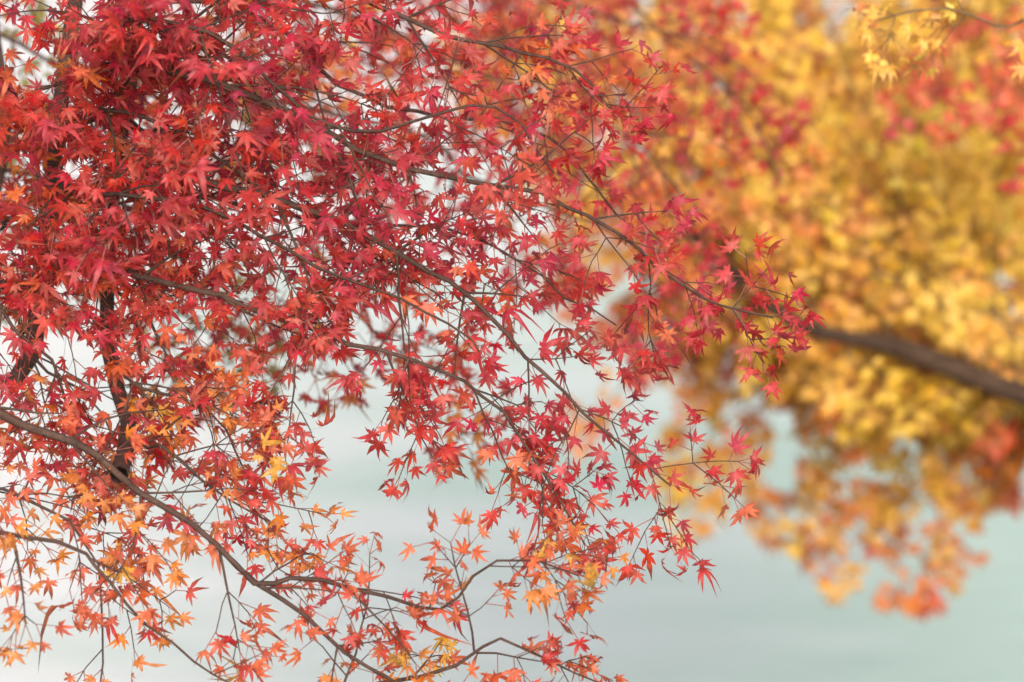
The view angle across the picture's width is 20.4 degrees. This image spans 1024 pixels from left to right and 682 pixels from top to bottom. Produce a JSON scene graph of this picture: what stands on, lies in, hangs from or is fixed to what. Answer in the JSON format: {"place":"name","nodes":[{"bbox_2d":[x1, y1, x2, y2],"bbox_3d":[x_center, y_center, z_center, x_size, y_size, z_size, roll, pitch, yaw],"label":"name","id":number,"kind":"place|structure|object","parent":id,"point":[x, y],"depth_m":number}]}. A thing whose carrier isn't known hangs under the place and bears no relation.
{"place":"outdoors","nodes":[
{"label":"outdoors","id":0,"kind":"place"},
{"bbox_2d":[0,0,827,681],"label":"red maple tree","id":1,"kind":"object","parent":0,"point":[76,240],"depth_m":3.51},
{"bbox_2d":[0,0,1023,681],"bbox_3d":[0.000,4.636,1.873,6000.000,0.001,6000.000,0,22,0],"label":"river water","id":2,"kind":"structure","parent":0,"point":[772,618],"depth_m":11.24},
{"bbox_2d":[433,0,1023,624],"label":"yellow maple tree","id":3,"kind":"object","parent":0,"point":[949,422],"depth_m":6.19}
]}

